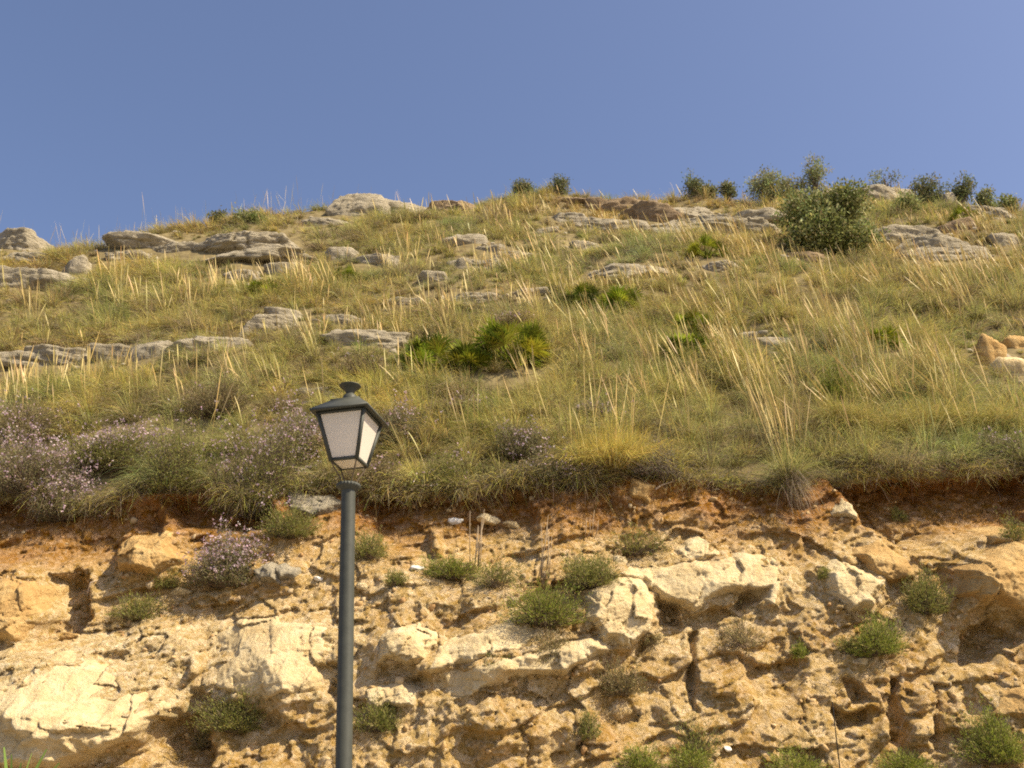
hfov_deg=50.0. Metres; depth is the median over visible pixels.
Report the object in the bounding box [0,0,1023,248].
sky
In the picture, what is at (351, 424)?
street lamp
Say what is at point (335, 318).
rock
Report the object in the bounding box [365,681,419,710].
boulder
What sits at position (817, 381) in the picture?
esparto tussock
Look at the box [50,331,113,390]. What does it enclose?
esparto tussock
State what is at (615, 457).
esparto tussock
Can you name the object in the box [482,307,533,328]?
flowering shrub
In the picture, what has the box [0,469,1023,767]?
earth bank
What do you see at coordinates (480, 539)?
dry stem cluster
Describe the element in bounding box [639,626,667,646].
bush
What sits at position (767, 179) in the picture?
evergreen bush
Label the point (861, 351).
esparto tussock
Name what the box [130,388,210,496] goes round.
shrub
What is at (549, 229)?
rock
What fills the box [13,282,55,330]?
esparto tussock
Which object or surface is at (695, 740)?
bush
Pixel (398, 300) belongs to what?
rock
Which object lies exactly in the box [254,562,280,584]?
boulder
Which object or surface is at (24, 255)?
rock
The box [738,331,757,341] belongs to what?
rock
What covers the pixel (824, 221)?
evergreen bush
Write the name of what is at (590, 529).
dry stem cluster
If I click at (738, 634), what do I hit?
bush
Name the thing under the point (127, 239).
rock
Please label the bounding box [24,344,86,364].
rock
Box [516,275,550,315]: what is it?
esparto tussock
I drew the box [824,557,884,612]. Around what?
boulder
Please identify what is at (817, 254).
rock
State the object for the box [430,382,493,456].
esparto tussock
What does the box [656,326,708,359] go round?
fan palm
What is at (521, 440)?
flowering shrub
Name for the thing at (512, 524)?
stone
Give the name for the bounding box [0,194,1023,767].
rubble
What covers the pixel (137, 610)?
bush
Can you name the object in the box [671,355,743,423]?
esparto tussock
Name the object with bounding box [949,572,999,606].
boulder
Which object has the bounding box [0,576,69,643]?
boulder
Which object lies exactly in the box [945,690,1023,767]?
bush
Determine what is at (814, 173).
tree
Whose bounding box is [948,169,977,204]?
bush
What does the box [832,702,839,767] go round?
thin rod
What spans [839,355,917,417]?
esparto tussock
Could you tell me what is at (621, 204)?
rock
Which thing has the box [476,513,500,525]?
stone
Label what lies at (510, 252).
rock
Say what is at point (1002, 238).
rock
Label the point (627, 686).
bush
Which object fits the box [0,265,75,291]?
rock
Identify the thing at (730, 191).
evergreen bush
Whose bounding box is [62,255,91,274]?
rock
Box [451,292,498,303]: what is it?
rock
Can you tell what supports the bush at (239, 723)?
on the earth bank
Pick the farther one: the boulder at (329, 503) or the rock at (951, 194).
the rock at (951, 194)
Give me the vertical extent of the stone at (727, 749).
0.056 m
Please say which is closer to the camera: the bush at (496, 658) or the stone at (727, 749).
the stone at (727, 749)
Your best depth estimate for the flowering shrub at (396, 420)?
15.10 m
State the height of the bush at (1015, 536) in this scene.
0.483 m
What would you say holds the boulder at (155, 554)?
on the earth bank
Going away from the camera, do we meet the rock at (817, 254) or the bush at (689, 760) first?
the bush at (689, 760)
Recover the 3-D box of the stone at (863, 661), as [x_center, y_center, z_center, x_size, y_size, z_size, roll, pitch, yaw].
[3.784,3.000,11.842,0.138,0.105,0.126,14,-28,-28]
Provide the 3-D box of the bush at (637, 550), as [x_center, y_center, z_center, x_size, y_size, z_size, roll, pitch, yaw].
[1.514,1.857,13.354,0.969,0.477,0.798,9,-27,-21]
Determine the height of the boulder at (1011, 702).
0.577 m
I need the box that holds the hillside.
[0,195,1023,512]
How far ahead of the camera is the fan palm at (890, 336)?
19.36 m
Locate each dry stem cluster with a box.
[469,514,483,566]
[538,520,551,578]
[585,510,598,538]
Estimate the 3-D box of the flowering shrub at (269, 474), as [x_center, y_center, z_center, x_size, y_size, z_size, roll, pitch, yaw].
[-3.163,0.808,14.550,1.886,2.068,1.578,-7,-25,13]
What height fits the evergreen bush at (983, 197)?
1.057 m
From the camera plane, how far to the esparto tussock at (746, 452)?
14.78 m
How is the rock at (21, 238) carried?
on the hillside
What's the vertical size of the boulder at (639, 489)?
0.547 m
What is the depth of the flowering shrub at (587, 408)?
15.79 m
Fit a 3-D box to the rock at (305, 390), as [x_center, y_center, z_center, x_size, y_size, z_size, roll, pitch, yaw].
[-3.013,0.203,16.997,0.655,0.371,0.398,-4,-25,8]
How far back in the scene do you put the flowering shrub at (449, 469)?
14.10 m
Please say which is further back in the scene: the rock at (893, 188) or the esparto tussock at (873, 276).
the rock at (893, 188)
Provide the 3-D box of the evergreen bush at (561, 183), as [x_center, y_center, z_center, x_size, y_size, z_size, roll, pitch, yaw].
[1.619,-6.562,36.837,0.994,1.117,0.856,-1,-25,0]
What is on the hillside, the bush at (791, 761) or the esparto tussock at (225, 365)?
the esparto tussock at (225, 365)
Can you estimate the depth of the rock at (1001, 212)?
31.64 m
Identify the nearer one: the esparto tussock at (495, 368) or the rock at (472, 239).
the esparto tussock at (495, 368)
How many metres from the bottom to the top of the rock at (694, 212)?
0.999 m
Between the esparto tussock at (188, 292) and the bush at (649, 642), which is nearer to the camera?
the bush at (649, 642)
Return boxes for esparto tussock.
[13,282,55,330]
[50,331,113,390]
[93,263,143,303]
[99,401,149,472]
[136,350,185,413]
[170,269,208,317]
[182,367,246,454]
[208,350,258,406]
[236,406,275,453]
[286,304,339,365]
[292,355,323,426]
[372,286,410,330]
[381,347,428,404]
[404,388,458,455]
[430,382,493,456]
[438,281,480,326]
[472,326,513,374]
[503,341,552,405]
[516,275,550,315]
[516,351,702,481]
[567,317,617,378]
[627,328,686,377]
[662,397,717,462]
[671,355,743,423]
[715,314,764,388]
[723,362,863,534]
[725,389,777,463]
[755,242,809,290]
[787,324,1023,493]
[800,247,854,298]
[803,363,868,413]
[831,319,899,372]
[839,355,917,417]
[848,259,905,297]
[900,328,1004,394]
[904,251,966,310]
[943,268,1001,320]
[950,340,1023,416]
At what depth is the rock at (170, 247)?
29.39 m
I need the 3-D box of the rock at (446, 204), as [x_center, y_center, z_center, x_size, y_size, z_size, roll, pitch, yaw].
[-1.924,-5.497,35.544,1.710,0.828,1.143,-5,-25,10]
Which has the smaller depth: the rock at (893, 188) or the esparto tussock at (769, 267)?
the esparto tussock at (769, 267)
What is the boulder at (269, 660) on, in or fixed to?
on the earth bank
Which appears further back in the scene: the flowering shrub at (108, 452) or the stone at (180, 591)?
the flowering shrub at (108, 452)
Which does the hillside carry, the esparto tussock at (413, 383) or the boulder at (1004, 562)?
the esparto tussock at (413, 383)
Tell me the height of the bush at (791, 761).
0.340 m
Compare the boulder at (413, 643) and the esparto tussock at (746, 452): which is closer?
the boulder at (413, 643)
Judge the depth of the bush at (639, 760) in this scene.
10.91 m
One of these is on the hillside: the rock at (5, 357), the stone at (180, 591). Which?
the rock at (5, 357)
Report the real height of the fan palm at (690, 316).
0.597 m
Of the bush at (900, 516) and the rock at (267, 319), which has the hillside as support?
the rock at (267, 319)
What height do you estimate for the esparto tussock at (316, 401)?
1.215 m
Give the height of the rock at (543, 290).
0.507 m
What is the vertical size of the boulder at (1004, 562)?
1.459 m
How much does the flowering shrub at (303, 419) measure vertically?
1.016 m
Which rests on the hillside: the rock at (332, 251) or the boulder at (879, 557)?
the rock at (332, 251)
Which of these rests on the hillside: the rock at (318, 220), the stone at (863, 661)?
the rock at (318, 220)
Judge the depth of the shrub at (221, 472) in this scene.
14.35 m
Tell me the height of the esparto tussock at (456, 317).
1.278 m
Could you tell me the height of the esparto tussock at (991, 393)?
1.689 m
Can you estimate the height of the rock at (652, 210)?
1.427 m
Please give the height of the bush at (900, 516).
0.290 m
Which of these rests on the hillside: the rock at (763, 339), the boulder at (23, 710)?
the rock at (763, 339)
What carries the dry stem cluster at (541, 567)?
on the earth bank
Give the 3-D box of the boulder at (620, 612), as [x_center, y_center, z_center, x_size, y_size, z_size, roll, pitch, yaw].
[1.200,2.524,12.520,0.932,1.111,1.254,-1,-25,0]
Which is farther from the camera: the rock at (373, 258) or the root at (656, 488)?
the rock at (373, 258)
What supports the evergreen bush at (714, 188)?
on the hillside
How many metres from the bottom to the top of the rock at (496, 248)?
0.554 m
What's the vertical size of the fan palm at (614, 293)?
0.663 m
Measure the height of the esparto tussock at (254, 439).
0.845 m
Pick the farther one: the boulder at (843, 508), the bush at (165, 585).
the boulder at (843, 508)
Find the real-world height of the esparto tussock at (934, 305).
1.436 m
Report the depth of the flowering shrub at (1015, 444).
14.43 m
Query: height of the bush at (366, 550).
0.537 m
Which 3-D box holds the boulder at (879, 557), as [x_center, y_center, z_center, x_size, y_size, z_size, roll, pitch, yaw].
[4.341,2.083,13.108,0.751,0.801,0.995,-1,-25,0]
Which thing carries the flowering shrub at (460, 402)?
on the hillside
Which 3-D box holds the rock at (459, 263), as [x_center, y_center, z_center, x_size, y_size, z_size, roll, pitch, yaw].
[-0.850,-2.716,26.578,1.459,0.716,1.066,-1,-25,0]
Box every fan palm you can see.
[246,277,279,295]
[333,265,358,280]
[396,330,457,373]
[442,338,498,374]
[468,314,552,368]
[564,282,599,309]
[596,281,645,313]
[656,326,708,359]
[667,307,712,332]
[685,231,727,257]
[700,339,719,359]
[862,323,910,350]
[947,203,978,220]
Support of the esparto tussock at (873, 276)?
on the hillside
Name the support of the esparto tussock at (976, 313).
on the hillside
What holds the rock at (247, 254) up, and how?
on the hillside
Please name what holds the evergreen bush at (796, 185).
on the hillside
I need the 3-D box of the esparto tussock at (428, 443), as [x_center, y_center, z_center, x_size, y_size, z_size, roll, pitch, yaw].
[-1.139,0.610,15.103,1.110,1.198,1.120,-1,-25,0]
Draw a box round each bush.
[98,588,172,621]
[146,563,188,590]
[179,678,266,733]
[187,722,211,751]
[206,205,227,224]
[229,202,268,223]
[248,497,325,539]
[353,690,402,733]
[355,524,397,559]
[382,564,411,585]
[414,550,494,580]
[467,551,531,588]
[482,648,509,673]
[491,570,592,627]
[510,177,536,195]
[529,618,574,665]
[546,173,573,194]
[556,542,628,592]
[575,696,603,740]
[591,517,685,557]
[596,656,650,699]
[609,741,667,767]
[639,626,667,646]
[658,741,718,767]
[663,705,728,757]
[679,168,710,198]
[698,180,721,198]
[709,602,774,649]
[718,178,740,202]
[743,164,793,202]
[750,741,836,767]
[770,175,891,255]
[772,172,810,199]
[788,637,809,660]
[808,350,868,403]
[817,563,833,580]
[831,632,856,655]
[842,603,915,657]
[859,210,887,243]
[866,746,946,767]
[886,184,926,212]
[887,504,908,521]
[897,560,959,615]
[903,169,961,204]
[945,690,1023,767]
[970,184,1000,206]
[993,506,1023,541]
[995,192,1022,211]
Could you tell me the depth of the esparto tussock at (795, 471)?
14.02 m
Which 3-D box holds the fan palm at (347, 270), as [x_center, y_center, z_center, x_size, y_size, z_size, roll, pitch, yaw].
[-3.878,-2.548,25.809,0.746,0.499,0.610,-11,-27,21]
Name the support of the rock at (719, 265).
on the hillside
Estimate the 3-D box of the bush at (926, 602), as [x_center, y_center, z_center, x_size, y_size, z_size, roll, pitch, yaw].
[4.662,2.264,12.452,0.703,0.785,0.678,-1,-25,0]
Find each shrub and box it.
[0,387,84,443]
[0,395,93,506]
[13,436,115,522]
[35,406,190,472]
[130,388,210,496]
[163,361,265,418]
[173,512,273,588]
[185,368,321,521]
[195,443,249,506]
[256,390,325,459]
[315,339,396,379]
[335,448,410,500]
[375,387,442,447]
[393,435,484,499]
[422,391,494,417]
[468,406,553,461]
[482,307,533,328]
[515,435,602,489]
[552,393,633,422]
[627,436,693,479]
[972,427,1023,467]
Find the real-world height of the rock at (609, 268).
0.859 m
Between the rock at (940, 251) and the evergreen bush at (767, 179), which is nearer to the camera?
the rock at (940, 251)
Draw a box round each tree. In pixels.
[798,151,831,193]
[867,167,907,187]
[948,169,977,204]
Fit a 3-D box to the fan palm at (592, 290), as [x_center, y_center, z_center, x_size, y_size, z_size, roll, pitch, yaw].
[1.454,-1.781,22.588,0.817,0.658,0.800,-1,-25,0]
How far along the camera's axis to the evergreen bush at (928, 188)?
36.03 m
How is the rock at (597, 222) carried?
on the hillside
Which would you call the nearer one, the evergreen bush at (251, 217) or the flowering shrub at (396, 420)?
the flowering shrub at (396, 420)
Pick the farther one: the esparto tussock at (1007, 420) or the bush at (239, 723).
the esparto tussock at (1007, 420)
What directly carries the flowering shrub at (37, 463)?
on the earth bank
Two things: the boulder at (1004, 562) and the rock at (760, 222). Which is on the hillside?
the rock at (760, 222)
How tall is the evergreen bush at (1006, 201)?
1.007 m
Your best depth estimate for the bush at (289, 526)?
13.35 m
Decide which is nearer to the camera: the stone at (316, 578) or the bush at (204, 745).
the bush at (204, 745)
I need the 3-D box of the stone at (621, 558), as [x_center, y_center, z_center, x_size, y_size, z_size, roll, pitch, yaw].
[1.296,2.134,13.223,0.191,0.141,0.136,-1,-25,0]
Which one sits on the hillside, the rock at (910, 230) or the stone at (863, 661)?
the rock at (910, 230)
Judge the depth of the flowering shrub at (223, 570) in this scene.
12.92 m
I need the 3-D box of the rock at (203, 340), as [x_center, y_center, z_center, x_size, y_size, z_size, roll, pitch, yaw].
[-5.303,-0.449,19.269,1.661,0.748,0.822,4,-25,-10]
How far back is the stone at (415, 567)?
12.87 m
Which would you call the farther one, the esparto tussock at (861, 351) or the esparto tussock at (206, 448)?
the esparto tussock at (861, 351)
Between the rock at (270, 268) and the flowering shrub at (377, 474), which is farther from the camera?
the rock at (270, 268)
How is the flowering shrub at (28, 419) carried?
on the hillside
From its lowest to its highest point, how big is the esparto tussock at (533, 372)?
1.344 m
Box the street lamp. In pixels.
[309,381,387,767]
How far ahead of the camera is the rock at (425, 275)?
24.40 m
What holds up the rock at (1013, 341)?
on the hillside
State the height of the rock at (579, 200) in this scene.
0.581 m
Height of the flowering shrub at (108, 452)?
1.128 m
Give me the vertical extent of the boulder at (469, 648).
0.845 m
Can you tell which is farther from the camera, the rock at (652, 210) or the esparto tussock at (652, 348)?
the rock at (652, 210)
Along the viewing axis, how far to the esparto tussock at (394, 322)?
21.00 m
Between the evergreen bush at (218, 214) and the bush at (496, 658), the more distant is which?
the evergreen bush at (218, 214)
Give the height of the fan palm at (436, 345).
0.743 m
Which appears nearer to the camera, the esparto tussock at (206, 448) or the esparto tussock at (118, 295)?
the esparto tussock at (206, 448)
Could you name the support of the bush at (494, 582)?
on the earth bank
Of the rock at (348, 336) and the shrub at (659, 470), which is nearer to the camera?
the shrub at (659, 470)
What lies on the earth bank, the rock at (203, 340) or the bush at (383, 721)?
the bush at (383, 721)
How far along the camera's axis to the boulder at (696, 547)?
13.20 m
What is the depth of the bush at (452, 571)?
12.77 m
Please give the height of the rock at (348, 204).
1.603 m
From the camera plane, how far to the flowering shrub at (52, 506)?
13.90 m
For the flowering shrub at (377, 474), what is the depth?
14.07 m
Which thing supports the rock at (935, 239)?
on the hillside
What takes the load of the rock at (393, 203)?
on the hillside
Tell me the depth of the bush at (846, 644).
11.94 m
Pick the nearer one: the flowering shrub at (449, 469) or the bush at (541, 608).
the bush at (541, 608)
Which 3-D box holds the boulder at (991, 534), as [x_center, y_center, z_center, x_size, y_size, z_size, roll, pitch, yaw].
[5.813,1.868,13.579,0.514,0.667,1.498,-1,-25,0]
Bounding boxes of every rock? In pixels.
[0,227,53,250]
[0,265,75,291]
[0,350,54,368]
[0,436,30,448]
[1,251,46,261]
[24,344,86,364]
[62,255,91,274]
[86,342,132,361]
[102,230,173,248]
[104,250,151,260]
[128,340,172,360]
[151,241,197,252]
[165,336,253,353]
[191,244,316,264]
[192,230,297,252]
[222,269,259,281]
[238,314,297,337]
[263,262,304,274]
[264,306,303,316]
[297,387,333,397]
[298,217,347,225]
[320,329,410,349]
[321,314,362,324]
[325,193,390,216]
[325,246,359,261]
[352,252,400,268]
[384,198,425,212]
[385,296,424,305]
[417,270,449,283]
[425,200,474,212]
[442,234,487,247]
[447,257,500,269]
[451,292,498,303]
[475,243,507,251]
[493,251,536,260]
[513,287,549,296]
[536,226,558,233]
[551,212,586,222]
[553,196,585,205]
[569,240,598,248]
[571,217,628,231]
[584,196,640,213]
[585,263,667,278]
[619,200,681,222]
[626,219,649,231]
[649,214,781,235]
[674,206,712,218]
[698,260,733,271]
[732,207,785,222]
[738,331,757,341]
[746,337,791,349]
[784,251,826,263]
[860,184,899,199]
[875,224,943,246]
[887,186,913,196]
[892,233,970,251]
[897,245,991,261]
[936,192,956,203]
[936,216,975,233]
[961,205,1009,215]
[972,333,1006,364]
[983,209,1014,218]
[985,233,1020,245]
[988,357,1023,375]
[1000,335,1023,349]
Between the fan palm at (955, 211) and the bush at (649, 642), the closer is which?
the bush at (649, 642)
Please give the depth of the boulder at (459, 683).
11.50 m
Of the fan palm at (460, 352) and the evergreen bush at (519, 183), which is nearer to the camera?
the fan palm at (460, 352)
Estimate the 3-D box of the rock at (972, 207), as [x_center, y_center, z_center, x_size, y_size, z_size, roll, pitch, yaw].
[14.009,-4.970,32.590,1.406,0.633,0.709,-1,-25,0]
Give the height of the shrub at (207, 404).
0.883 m
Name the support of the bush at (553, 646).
on the earth bank
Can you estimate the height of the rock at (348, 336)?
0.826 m
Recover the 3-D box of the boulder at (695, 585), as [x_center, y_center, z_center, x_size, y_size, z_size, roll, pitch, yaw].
[2.187,2.315,13.025,2.114,1.015,1.112,-1,-25,0]
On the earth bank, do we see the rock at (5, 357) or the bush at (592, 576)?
the bush at (592, 576)
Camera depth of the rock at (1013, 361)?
18.96 m
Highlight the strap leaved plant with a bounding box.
[3,747,59,767]
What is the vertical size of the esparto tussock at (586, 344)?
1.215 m
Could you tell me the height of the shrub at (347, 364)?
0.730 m
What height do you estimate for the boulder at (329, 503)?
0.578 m
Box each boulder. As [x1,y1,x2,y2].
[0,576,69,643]
[0,651,170,767]
[38,708,120,734]
[117,530,190,574]
[207,616,335,699]
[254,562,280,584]
[275,563,301,579]
[287,490,340,516]
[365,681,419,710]
[377,621,437,666]
[426,614,533,673]
[432,637,610,696]
[585,577,655,647]
[620,552,781,611]
[629,477,655,503]
[674,536,719,560]
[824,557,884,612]
[830,498,856,519]
[851,540,914,583]
[947,540,1023,611]
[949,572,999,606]
[964,526,1013,544]
[989,684,1023,718]
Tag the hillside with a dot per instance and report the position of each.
(296, 239)
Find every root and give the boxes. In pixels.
[87,580,97,593]
[655,481,673,489]
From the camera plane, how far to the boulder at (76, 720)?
10.71 m
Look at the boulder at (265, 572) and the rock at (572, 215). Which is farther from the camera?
the rock at (572, 215)
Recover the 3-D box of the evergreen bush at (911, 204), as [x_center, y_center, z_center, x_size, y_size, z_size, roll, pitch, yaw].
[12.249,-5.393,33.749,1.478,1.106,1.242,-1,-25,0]
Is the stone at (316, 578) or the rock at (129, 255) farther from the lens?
the rock at (129, 255)
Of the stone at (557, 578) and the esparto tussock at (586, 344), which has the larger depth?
the esparto tussock at (586, 344)
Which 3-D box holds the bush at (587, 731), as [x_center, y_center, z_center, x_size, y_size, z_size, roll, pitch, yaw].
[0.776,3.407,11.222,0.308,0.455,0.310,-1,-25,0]
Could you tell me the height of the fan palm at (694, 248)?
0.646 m
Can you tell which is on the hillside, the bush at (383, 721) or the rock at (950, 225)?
the rock at (950, 225)
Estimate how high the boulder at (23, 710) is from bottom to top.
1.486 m
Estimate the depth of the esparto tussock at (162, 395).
16.34 m
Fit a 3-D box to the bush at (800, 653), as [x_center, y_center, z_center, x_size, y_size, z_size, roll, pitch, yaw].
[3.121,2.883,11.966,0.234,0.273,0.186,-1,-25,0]
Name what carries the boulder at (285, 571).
on the earth bank
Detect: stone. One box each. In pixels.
[59,632,80,640]
[170,587,193,595]
[314,576,322,580]
[356,582,367,589]
[410,565,422,569]
[448,518,463,524]
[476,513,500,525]
[502,521,518,528]
[554,574,566,583]
[613,556,627,563]
[724,746,731,751]
[858,658,867,665]
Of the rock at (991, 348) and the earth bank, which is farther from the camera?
the rock at (991, 348)
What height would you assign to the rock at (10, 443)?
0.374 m
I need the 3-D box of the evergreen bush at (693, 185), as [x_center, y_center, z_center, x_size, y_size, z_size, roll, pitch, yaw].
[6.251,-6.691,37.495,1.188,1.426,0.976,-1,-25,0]
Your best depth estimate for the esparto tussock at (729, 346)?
17.79 m
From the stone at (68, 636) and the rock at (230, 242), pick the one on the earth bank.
the stone at (68, 636)
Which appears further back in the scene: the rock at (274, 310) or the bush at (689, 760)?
the rock at (274, 310)
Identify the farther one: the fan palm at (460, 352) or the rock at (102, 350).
the rock at (102, 350)
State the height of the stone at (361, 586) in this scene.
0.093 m
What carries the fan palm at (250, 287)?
on the hillside
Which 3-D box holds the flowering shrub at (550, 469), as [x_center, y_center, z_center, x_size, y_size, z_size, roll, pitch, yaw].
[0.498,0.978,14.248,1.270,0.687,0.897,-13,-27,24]
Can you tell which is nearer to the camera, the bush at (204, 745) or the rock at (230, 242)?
the bush at (204, 745)
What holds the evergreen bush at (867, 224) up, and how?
on the hillside
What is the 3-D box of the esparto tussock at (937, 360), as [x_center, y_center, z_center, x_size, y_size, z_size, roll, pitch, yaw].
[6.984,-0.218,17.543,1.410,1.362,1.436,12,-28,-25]
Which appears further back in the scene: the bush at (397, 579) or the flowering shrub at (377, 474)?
the flowering shrub at (377, 474)
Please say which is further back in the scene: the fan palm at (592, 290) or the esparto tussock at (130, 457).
the fan palm at (592, 290)
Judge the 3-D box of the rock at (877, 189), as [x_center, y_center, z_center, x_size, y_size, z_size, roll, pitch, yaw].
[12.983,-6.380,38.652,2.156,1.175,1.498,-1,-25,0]
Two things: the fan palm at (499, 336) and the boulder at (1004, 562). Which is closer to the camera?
the boulder at (1004, 562)
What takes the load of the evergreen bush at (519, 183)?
on the hillside
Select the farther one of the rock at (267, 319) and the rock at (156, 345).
the rock at (267, 319)
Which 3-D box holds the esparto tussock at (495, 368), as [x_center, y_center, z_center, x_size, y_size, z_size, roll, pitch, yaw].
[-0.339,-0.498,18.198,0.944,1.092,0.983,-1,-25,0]
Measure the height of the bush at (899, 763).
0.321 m
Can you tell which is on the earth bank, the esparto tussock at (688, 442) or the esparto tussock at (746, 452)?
the esparto tussock at (688, 442)
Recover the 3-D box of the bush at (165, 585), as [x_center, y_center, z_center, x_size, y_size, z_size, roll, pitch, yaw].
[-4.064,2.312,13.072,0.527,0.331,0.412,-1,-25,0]
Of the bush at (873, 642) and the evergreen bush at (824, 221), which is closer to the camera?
the bush at (873, 642)
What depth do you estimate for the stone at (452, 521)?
13.92 m
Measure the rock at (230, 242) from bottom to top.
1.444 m
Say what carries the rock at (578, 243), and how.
on the hillside
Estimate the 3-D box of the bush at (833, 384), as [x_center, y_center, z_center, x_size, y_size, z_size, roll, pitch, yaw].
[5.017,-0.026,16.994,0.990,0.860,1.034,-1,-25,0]
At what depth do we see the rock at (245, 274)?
26.02 m
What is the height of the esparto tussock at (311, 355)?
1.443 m
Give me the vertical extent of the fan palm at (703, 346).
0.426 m
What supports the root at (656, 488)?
on the earth bank
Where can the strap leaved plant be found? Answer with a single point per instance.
(6, 766)
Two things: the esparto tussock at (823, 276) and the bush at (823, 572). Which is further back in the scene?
the esparto tussock at (823, 276)
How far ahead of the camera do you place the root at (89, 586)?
12.86 m
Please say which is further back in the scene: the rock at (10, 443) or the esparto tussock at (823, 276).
the esparto tussock at (823, 276)
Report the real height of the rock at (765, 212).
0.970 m
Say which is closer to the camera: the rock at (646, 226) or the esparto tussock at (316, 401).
the esparto tussock at (316, 401)

